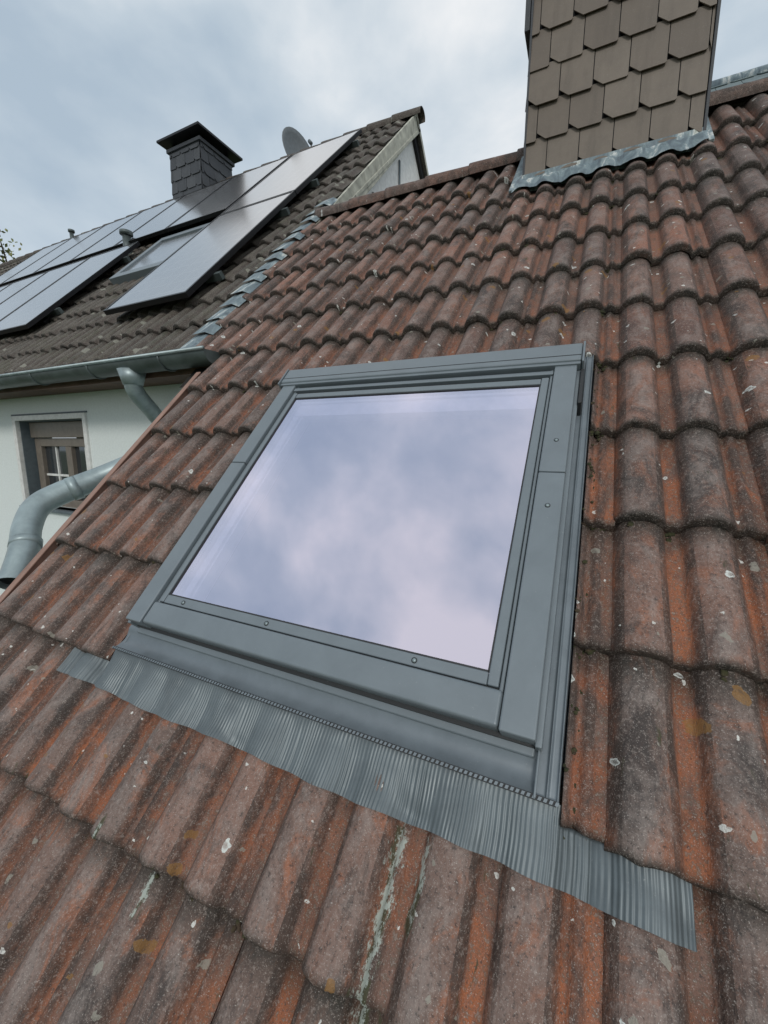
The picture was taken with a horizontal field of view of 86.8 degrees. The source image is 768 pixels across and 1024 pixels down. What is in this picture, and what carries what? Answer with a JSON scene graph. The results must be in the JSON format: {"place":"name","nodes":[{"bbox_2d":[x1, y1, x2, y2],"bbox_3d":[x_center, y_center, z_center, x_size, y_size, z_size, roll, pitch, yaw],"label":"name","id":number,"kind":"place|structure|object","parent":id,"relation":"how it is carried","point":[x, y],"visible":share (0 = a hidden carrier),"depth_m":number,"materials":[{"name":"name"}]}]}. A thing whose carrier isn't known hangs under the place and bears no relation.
{"place":"outdoors","nodes":[
{"label":"outdoors","id":0,"kind":"place"},
{"bbox_2d":[5,374,200,598],"bbox_3d":[-1.696,0.881,1.356,0.018,0.133,4.120,5,55,25],"label":"verge board","id":1,"kind":"object","parent":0,"point":[50,550],"visible":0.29,"depth_m":1.90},
{"bbox_2d":[10,134,395,349],"bbox_3d":[-7.475,-3.574,7.301,15.730,0.001,4.975,5,55,25],"label":"roof underlay","id":2,"kind":"object","parent":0,"point":[250,275],"depth_m":4.38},
{"bbox_2d":[68,229,74,237],"bbox_3d":[-6.095,-5.306,7.945,0.140,0.380,0.140,5,10,25],"label":"vent pipe","id":3,"kind":"object","parent":2,"relation":"on","point":[71,232],"visible":0.45,"depth_m":7.90,"materials":[{"name":"metal"}]},
{"bbox_2d":[119,228,132,255],"bbox_3d":[-3.389,-3.485,5.368,0.200,0.400,0.200,5,10,25],"label":"vent pipe","id":4,"kind":"object","parent":2,"relation":"on","point":[126,235],"visible":0.48,"depth_m":5.31,"materials":[{"name":"metal"}]},
{"bbox_2d":[0,118,409,373],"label":"roof tiles","id":5,"kind":"object","parent":2,"relation":"on","point":[88,335],"visible":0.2,"depth_m":3.69,"materials":[{"name":"brown tile"}]},
{"bbox_2d":[0,283,11,290],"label":"solar panel","id":6,"kind":"object","parent":5,"relation":"attached to","point":[3,287],"visible":0.31,"depth_m":6.43,"materials":[{"name":"grey glass"}]},
{"bbox_2d":[0,271,47,302],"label":"solar panel","id":7,"kind":"object","parent":5,"relation":"attached to","point":[10,290],"visible":0.44,"depth_m":5.98,"materials":[{"name":"grey glass"}]},
{"bbox_2d":[0,238,70,286],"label":"solar panel","id":8,"kind":"object","parent":5,"relation":"attached to","point":[16,269],"visible":0.42,"depth_m":7.53,"materials":[{"name":"grey glass"}]},
{"bbox_2d":[0,257,89,319],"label":"solar panel","id":9,"kind":"object","parent":5,"relation":"attached to","point":[12,303],"visible":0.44,"depth_m":5.40,"materials":[{"name":"grey glass"}]},
{"bbox_2d":[0,225,104,285],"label":"solar panel","id":10,"kind":"object","parent":5,"relation":"attached to","point":[27,272],"visible":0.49,"depth_m":6.94,"materials":[{"name":"grey glass"}]},
{"bbox_2d":[0,241,140,334],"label":"solar panel","id":11,"kind":"object","parent":5,"relation":"attached to","point":[46,302],"visible":0.95,"depth_m":4.71,"materials":[{"name":"black glass"}]},
{"bbox_2d":[32,211,141,275],"bbox_3d":[-4.744,-4.346,6.614,1.130,1.730,0.120,5,-35,25],"label":"solar panel","id":12,"kind":"object","parent":5,"relation":"attached to","point":[64,258],"visible":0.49,"depth_m":6.49,"materials":[{"name":"grey glass"}]},
{"bbox_2d":[70,195,184,262],"bbox_3d":[-3.813,-4.268,6.169,1.130,1.730,0.120,5,-35,25],"label":"solar panel","id":13,"kind":"object","parent":5,"relation":"attached to","point":[110,241],"visible":0.53,"depth_m":6.05,"materials":[{"name":"grey glass"}]},
{"bbox_2d":[109,237,164,284],"bbox_3d":[-2.849,-2.953,4.776,0.080,1.000,0.090,5,-35,25],"label":"frame","id":14,"kind":"object","parent":5,"relation":"on","point":[135,260],"visible":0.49,"depth_m":4.69,"materials":[{"name":"grey paint"}]},
{"bbox_2d":[113,261,161,284],"bbox_3d":[-2.621,-2.562,4.369,0.740,0.100,0.090,5,-35,25],"label":"frame","id":15,"kind":"object","parent":5,"relation":"on","point":[132,274],"visible":0.51,"depth_m":4.35,"materials":[{"name":"grey paint"}]},
{"bbox_2d":[126,230,199,270],"bbox_3d":[-2.485,-2.931,4.588,0.740,0.800,0.022,5,-34,25],"label":"pane","id":16,"kind":"object","parent":15,"relation":"on","point":[164,250],"visible":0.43,"depth_m":4.61,"materials":[{"name":"grey glass"}]},
{"bbox_2d":[114,177,232,248],"bbox_3d":[-2.881,-4.190,5.724,1.130,1.730,0.120,5,-35,25],"label":"solar panel","id":17,"kind":"object","parent":5,"relation":"attached to","point":[159,223],"visible":0.62,"depth_m":5.59,"materials":[{"name":"grey glass"}]},
{"bbox_2d":[158,222,210,264],"bbox_3d":[-2.112,-2.891,4.423,0.080,1.000,0.090,5,-35,25],"label":"frame","id":18,"kind":"object","parent":5,"relation":"on","point":[184,243],"visible":0.16,"depth_m":4.38,"materials":[{"name":"grey paint"}]},
{"bbox_2d":[162,223,207,241],"bbox_3d":[-2.340,-3.283,4.830,0.740,0.100,0.090,5,-35,25],"label":"frame","id":19,"kind":"object","parent":5,"relation":"on","point":[182,233],"visible":0.45,"depth_m":4.79,"materials":[{"name":"grey paint"}]},
{"bbox_2d":[103,190,295,314],"bbox_3d":[-1.619,-2.410,3.782,1.130,1.920,0.120,5,-35,25],"label":"solar panel","id":20,"kind":"object","parent":5,"relation":"attached to","point":[192,265],"visible":0.92,"depth_m":3.58,"materials":[{"name":"black glass"}]},
{"bbox_2d":[156,121,242,198],"bbox_3d":[-2.945,-5.210,6.622,0.920,1.720,0.880,5,10,25],"label":"slate chimney","id":21,"kind":"object","parent":5,"relation":"on","point":[201,156],"visible":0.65,"depth_m":6.30,"materials":[{"name":"grey stone"}]},
{"bbox_2d":[0,106,424,267],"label":"ridge tiles","id":22,"kind":"object","parent":5,"relation":"on","point":[410,113],"visible":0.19,"depth_m":5.30,"materials":[{"name":"tile"}]},
{"bbox_2d":[165,155,291,231],"bbox_3d":[-1.950,-4.112,5.279,1.130,1.730,0.120,5,-35,25],"label":"solar panel","id":23,"kind":"object","parent":5,"relation":"attached to","point":[225,196],"visible":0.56,"depth_m":5.12,"materials":[{"name":"grey glass"}]},
{"bbox_2d":[180,197,336,348],"bbox_3d":[-0.876,-1.973,3.190,0.182,2.377,0.056,5,-35,25],"label":"lead joint","id":24,"kind":"object","parent":5,"relation":"attached to","point":[211,326],"visible":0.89,"depth_m":2.96,"materials":[{"name":"grey metal"}]},
{"bbox_2d":[220,129,361,214],"bbox_3d":[-1.016,-3.959,4.772,1.130,0.120,1.920,5,55,25],"label":"solar panel","id":25,"kind":"object","parent":5,"relation":"attached to","point":[298,172],"visible":0.83,"depth_m":4.63,"materials":[{"name":"black glass"}]},
{"bbox_2d":[337,185,353,202],"bbox_3d":[-0.355,-2.991,3.927,0.028,0.172,0.330,5,55,25],"label":"verge side","id":26,"kind":"object","parent":2,"relation":"attached to","point":[347,194],"visible":0.5,"depth_m":3.89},
{"bbox_2d":[0,0,767,263],"label":"sky","id":27,"kind":"structure","parent":0,"point":[89,89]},
{"bbox_2d":[374,117,427,177],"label":"back slope","id":28,"kind":"structure","parent":0,"point":[420,149],"depth_m":5.42,"materials":[{"name":"tile"}]},
{"bbox_2d":[282,127,312,154],"bbox_3d":[-1.309,-5.183,6.319,0.457,1.405,0.450,-1,9,-6],"label":"satellite dish","id":29,"kind":"object","parent":28,"relation":"on","point":[293,140],"visible":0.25,"depth_m":6.23,"materials":[{"name":"grey metal"}]},
{"bbox_2d":[416,113,428,175],"bbox_3d":[1.367,-3.148,7.498,0.035,4.600,4.500,5,10,25],"label":"barge board","id":30,"kind":"object","parent":28,"relation":"on","point":[423,151],"visible":0.07,"depth_m":5.40,"materials":[{"name":"brown wood"}]},
{"bbox_2d":[413,136,424,178],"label":"barge shadow","id":31,"kind":"object","parent":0,"point":[418,157],"depth_m":5.41},
{"bbox_2d":[179,154,714,387],"bbox_3d":[0.785,0.262,0.840,5.270,6.530,0.001,5,-35,25],"label":"roof underlay","id":32,"kind":"object","parent":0,"point":[201,370],"visible":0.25,"depth_m":2.55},
{"bbox_2d":[0,92,767,1023],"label":"roof tiles","id":33,"kind":"object","parent":32,"relation":"on","point":[342,910],"visible":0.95,"depth_m":0.93,"materials":[{"name":"ceramic"}]},
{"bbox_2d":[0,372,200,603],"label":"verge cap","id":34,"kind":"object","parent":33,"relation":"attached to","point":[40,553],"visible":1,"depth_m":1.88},
{"bbox_2d":[57,341,696,951],"bbox_3d":[-0.044,0.010,1.391,1.685,0.346,1.520,5,55,25],"label":"roof skylight","id":35,"kind":"object","parent":33,"relation":"on","point":[365,575],"visible":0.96,"depth_m":1.05,"materials":[{"name":"grey glass"}]},
{"bbox_2d":[94,140,767,939],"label":"moss tufts","id":36,"kind":"object","parent":33,"relation":"on","point":[574,750],"visible":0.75,"depth_m":0.99,"materials":[{"name":"green plant"}]},
{"bbox_2d":[314,77,767,217],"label":"ridge tiles","id":37,"kind":"object","parent":33,"relation":"on","point":[736,94],"visible":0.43,"depth_m":3.01,"materials":[{"name":"ceramic"}]},
{"bbox_2d":[509,0,720,193],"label":"slate clad chimney","id":38,"kind":"object","parent":33,"relation":"on","point":[615,84],"visible":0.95,"depth_m":2.26,"materials":[{"name":"brown stone"}]},
{"bbox_2d":[339,101,745,215],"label":"back slope","id":39,"kind":"structure","parent":0,"point":[738,104],"depth_m":2.96,"materials":[{"name":"tile"}]},
{"bbox_2d":[711,70,767,91],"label":"roof slates","id":40,"kind":"object","parent":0,"point":[762,75],"visible":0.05,"depth_m":3.85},
{"label":"ground","id":41,"kind":"structure","parent":0,"visible":0},
{"bbox_2d":[0,228,21,262],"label":"leafy tree","id":42,"kind":"object","parent":41,"relation":"on","point":[8,250],"depth_m":18.41,"materials":[{"name":"green plant"}]},
{"bbox_2d":[0,399,29,595],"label":"wall","id":43,"kind":"structure","parent":41,"relation":"on","point":[11,499],"depth_m":4.48,"materials":[{"name":"white paint"}]},
{"bbox_2d":[19,421,40,494],"bbox_3d":[-3.801,-0.525,4.403,0.010,0.890,0.140,5,10,25],"label":"reveal","id":44,"kind":"object","parent":43,"relation":"attached to","point":[31,462],"visible":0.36,"depth_m":4.38,"materials":[{"name":"grey paint"}]},
{"bbox_2d":[0,375,189,399],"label":"soffit","id":45,"kind":"structure","parent":43,"relation":"attached to","point":[120,385],"depth_m":3.41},
{"bbox_2d":[0,366,209,393],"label":"fascia","id":46,"kind":"structure","parent":45,"relation":"attached to","point":[164,374],"depth_m":3.09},
{"bbox_2d":[0,368,161,589],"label":"rain downpipe","id":47,"kind":"object","parent":46,"relation":"attached to","point":[25,540],"visible":0.71,"depth_m":1.95,"materials":[{"name":"metal"}]},
{"bbox_2d":[0,349,222,388],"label":"gutter","id":48,"kind":"object","parent":46,"relation":"attached to","point":[193,359],"visible":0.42,"depth_m":2.72,"materials":[{"name":"metal"}]},
{"bbox_2d":[29,373,48,384],"bbox_3d":[-2.708,-1.049,3.220,0.012,0.089,0.176,5,10,25],"label":"gutter bracket","id":49,"kind":"object","parent":48,"relation":"attached to","point":[35,381],"visible":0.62,"depth_m":3.17,"materials":[{"name":"grey metal"}]},
{"bbox_2d":[85,365,106,378],"bbox_3d":[-2.033,-0.992,2.897,0.012,0.089,0.176,5,10,25],"label":"gutter bracket","id":50,"kind":"object","parent":48,"relation":"attached to","point":[92,374],"visible":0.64,"depth_m":2.85,"materials":[{"name":"grey metal"}]},
{"bbox_2d":[0,345,204,376],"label":"gutter bead","id":51,"kind":"object","parent":48,"relation":"attached to","point":[188,349],"visible":1,"depth_m":2.68,"materials":[{"name":"grey metal"}]},
{"bbox_2d":[156,355,175,371],"bbox_3d":[-1.358,-0.936,2.575,0.012,0.089,0.176,5,10,25],"label":"gutter bracket","id":52,"kind":"object","parent":48,"relation":"attached to","point":[158,360],"visible":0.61,"depth_m":2.53,"materials":[{"name":"grey metal"}]},
{"bbox_2d":[42,506,76,546],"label":"wall","id":53,"kind":"structure","parent":41,"relation":"on","point":[54,523],"depth_m":4.24,"materials":[{"name":"white paint"}]},
{"bbox_2d":[35,438,49,488],"bbox_3d":[-3.692,-0.439,4.419,0.110,0.715,0.060,5,10,25],"label":"frame","id":54,"kind":"object","parent":53,"relation":"on","point":[42,464],"visible":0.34,"depth_m":4.38,"materials":[{"name":"brown wood"}]},
{"bbox_2d":[29,421,83,437],"bbox_3d":[-3.228,-0.831,4.099,1.160,0.158,0.070,5,10,25],"label":"shutter box","id":55,"kind":"object","parent":54,"relation":"on","point":[66,429],"visible":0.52,"depth_m":4.09,"materials":[{"name":"plastic"}]},
{"bbox_2d":[20,419,81,422],"bbox_3d":[-3.256,-0.914,4.071,1.198,0.010,0.140,5,10,25],"label":"reveal","id":56,"kind":"object","parent":55,"relation":"on","point":[53,420],"visible":0.5,"depth_m":4.03,"materials":[{"name":"grey paint"}]},
{"bbox_2d":[14,393,82,420],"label":"wall","id":57,"kind":"structure","parent":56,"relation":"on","point":[53,403],"depth_m":3.94,"materials":[{"name":"white paint"}]},
{"bbox_2d":[14,413,81,420],"bbox_3d":[-3.301,-0.931,3.988,1.206,0.050,0.040,5,10,25],"label":"surround","id":58,"kind":"object","parent":57,"relation":"attached to","point":[50,417],"visible":0.81,"depth_m":3.94,"materials":[{"name":"white paint"}]},
{"bbox_2d":[11,411,86,415],"bbox_3d":[-3.309,-0.964,3.979,1.348,0.014,0.010,5,10,25],"label":"surround line","id":59,"kind":"object","parent":58,"relation":"attached to","point":[49,413],"visible":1,"depth_m":3.93,"materials":[{"name":"grey paint"}]},
{"bbox_2d":[47,473,68,476],"bbox_3d":[-3.215,-0.373,4.197,0.950,0.022,0.015,5,10,25],"label":"muntin","id":60,"kind":"object","parent":54,"relation":"attached to","point":[64,475],"visible":0.36,"depth_m":4.30,"materials":[{"name":"white paint"}]},
{"bbox_2d":[19,505,75,514],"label":"sill","id":61,"kind":"structure","parent":53,"relation":"on","point":[68,511],"depth_m":4.06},
{"bbox_2d":[11,416,28,500],"bbox_3d":[-3.873,-0.520,4.337,0.062,0.980,0.040,5,10,25],"label":"surround","id":62,"kind":"object","parent":61,"relation":"on","point":[20,458],"visible":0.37,"depth_m":4.31,"materials":[{"name":"white paint"}]},
{"bbox_2d":[63,500,82,507],"bbox_3d":[-3.216,-0.086,4.243,0.950,0.080,0.060,5,10,25],"label":"frame","id":63,"kind":"object","parent":53,"relation":"on","point":[74,504],"visible":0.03,"depth_m":4.21,"materials":[{"name":"wood"}]},
{"bbox_2d":[55,446,61,480],"bbox_3d":[-3.433,-0.415,4.300,0.022,0.550,0.017,5,10,25],"label":"muntin","id":64,"kind":"object","parent":63,"relation":"on","point":[58,461],"visible":0.57,"depth_m":4.27,"materials":[{"name":"white paint"}]},
{"bbox_2d":[45,446,88,500],"bbox_3d":[-3.208,-0.399,4.205,0.950,0.550,0.010,5,10,25],"label":"pane","id":65,"kind":"object","parent":63,"relation":"on","point":[52,460],"visible":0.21,"depth_m":4.26,"materials":[{"name":"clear glass"}]},
{"bbox_2d":[65,447,80,500],"bbox_3d":[-3.183,-0.394,4.177,0.100,0.550,0.060,5,10,25],"label":"frame","id":66,"kind":"object","parent":63,"relation":"on","point":[71,461],"visible":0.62,"depth_m":4.13,"materials":[{"name":"wood"}]},
{"bbox_2d":[40,438,84,446],"bbox_3d":[-3.214,-0.710,4.140,0.950,0.085,0.060,5,10,25],"label":"frame","id":67,"kind":"object","parent":66,"relation":"on","point":[68,442],"visible":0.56,"depth_m":4.13,"materials":[{"name":"brown wood"}]},
{"bbox_2d":[81,384,182,467],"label":"wall","id":68,"kind":"structure","parent":41,"relation":"on","point":[119,423],"depth_m":3.54,"materials":[{"name":"white paint"}]},
{"bbox_2d":[81,412,92,469],"bbox_3d":[-2.737,-0.425,3.794,0.052,0.980,0.040,5,10,25],"label":"surround","id":69,"kind":"object","parent":68,"relation":"attached to","point":[86,440],"visible":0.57,"depth_m":3.74,"materials":[{"name":"white paint"}]},
{"bbox_2d":[367,141,419,193],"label":"gable wall","id":70,"kind":"structure","parent":41,"relation":"on","point":[409,169],"depth_m":5.07,"materials":[{"name":"white paint"}]},
{"bbox_2d":[398,160,400,184],"bbox_3d":[0.187,-3.049,5.183,0.014,2.546,0.030,5,10,25],"label":"gable batten","id":71,"kind":"object","parent":70,"relation":"attached to","point":[399,180],"visible":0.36,"depth_m":4.99,"materials":[{"name":"grey metal"}]},
{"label":"walls","id":72,"kind":"object","parent":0,"visible":0},
{"bbox_3d":[5.028,-3.365,3.300,5.000,1.390,2.800,5,10,25],"label":"roof","id":73,"kind":"object","parent":72,"relation":"on","visible":0},
{"bbox_2d":[711,64,767,86],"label":"ridge cap","id":74,"kind":"object","parent":73,"relation":"attached to","point":[740,75],"depth_m":3.89,"materials":[{"name":"grey metal"}]},
{"label":"verge tile","id":75,"kind":"object","parent":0,"visible":0},
{"bbox_2d":[355,183,367,196],"bbox_3d":[-0.317,-3.259,4.154,0.205,0.039,0.360,5,54,25],"label":"verge tile","id":76,"kind":"object","parent":75,"relation":"on","point":[361,191],"visible":0.34,"depth_m":4.11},
{"bbox_2d":[349,172,367,195],"bbox_3d":[-0.251,-3.260,4.099,0.028,0.172,0.330,5,55,25],"label":"verge side","id":77,"kind":"object","parent":76,"relation":"on","point":[358,183],"visible":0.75,"depth_m":4.07,"materials":[{"name":"grey concrete"}]},
{"bbox_2d":[367,171,378,185],"bbox_3d":[-0.209,-3.522,4.333,0.205,0.039,0.360,5,54,25],"label":"verge tile","id":78,"kind":"object","parent":76,"relation":"on","point":[373,178],"visible":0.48,"depth_m":4.30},
{"bbox_2d":[361,161,378,191],"bbox_3d":[-0.146,-3.528,4.270,0.028,0.172,0.330,5,55,25],"label":"verge side","id":79,"kind":"object","parent":78,"relation":"on","point":[369,171],"visible":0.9,"depth_m":4.25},
{"bbox_2d":[378,162,387,174],"bbox_3d":[-0.102,-3.784,4.511,0.205,0.039,0.360,5,54,25],"label":"verge tile","id":80,"kind":"object","parent":78,"relation":"on","point":[382,168],"visible":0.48,"depth_m":4.46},
{"bbox_2d":[372,150,387,178],"bbox_3d":[-0.042,-3.796,4.442,0.028,0.330,0.172,5,-35,25],"label":"verge side","id":81,"kind":"object","parent":80,"relation":"on","point":[379,159],"visible":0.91,"depth_m":4.42,"materials":[{"name":"grey concrete"}]},
{"bbox_2d":[387,153,396,164],"bbox_3d":[0.005,-4.047,4.689,0.205,0.039,0.360,5,54,25],"label":"verge tile","id":82,"kind":"object","parent":80,"relation":"on","point":[392,158],"visible":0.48,"depth_m":4.64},
{"bbox_2d":[382,140,396,167],"bbox_3d":[0.063,-4.064,4.613,0.028,0.172,0.330,5,55,25],"label":"verge side","id":83,"kind":"object","parent":82,"relation":"on","point":[389,150],"visible":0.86,"depth_m":4.59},
{"bbox_2d":[391,130,403,156],"bbox_3d":[0.167,-4.332,4.785,0.028,0.172,0.330,5,55,25],"label":"verge side","id":84,"kind":"object","parent":82,"relation":"on","point":[397,139],"visible":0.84,"depth_m":4.75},
{"bbox_2d":[396,144,404,155],"bbox_3d":[0.112,-4.309,4.868,0.205,0.039,0.360,5,54,25],"label":"verge tile","id":85,"kind":"object","parent":82,"relation":"on","point":[400,150],"visible":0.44,"depth_m":4.81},
{"bbox_2d":[400,122,411,146],"bbox_3d":[0.272,-4.600,4.956,0.028,0.172,0.330,5,55,25],"label":"verge side","id":86,"kind":"object","parent":85,"relation":"on","point":[405,129],"visible":0.79,"depth_m":4.93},
{"bbox_2d":[405,135,412,147],"bbox_3d":[0.220,-4.572,5.046,0.205,0.039,0.360,5,54,25],"label":"verge tile","id":87,"kind":"object","parent":85,"relation":"on","point":[409,140],"visible":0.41,"depth_m":5.00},
{"bbox_2d":[413,129,420,138],"bbox_3d":[0.327,-4.835,5.224,0.205,0.039,0.360,5,54,25],"label":"verge tile","id":88,"kind":"object","parent":87,"relation":"on","point":[416,133],"visible":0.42,"depth_m":5.17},
{"bbox_2d":[408,114,417,134],"bbox_3d":[0.376,-4.869,5.128,0.028,0.172,0.330,5,55,25],"label":"verge side","id":89,"kind":"object","parent":88,"relation":"on","point":[412,121],"visible":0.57,"depth_m":5.09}
]}

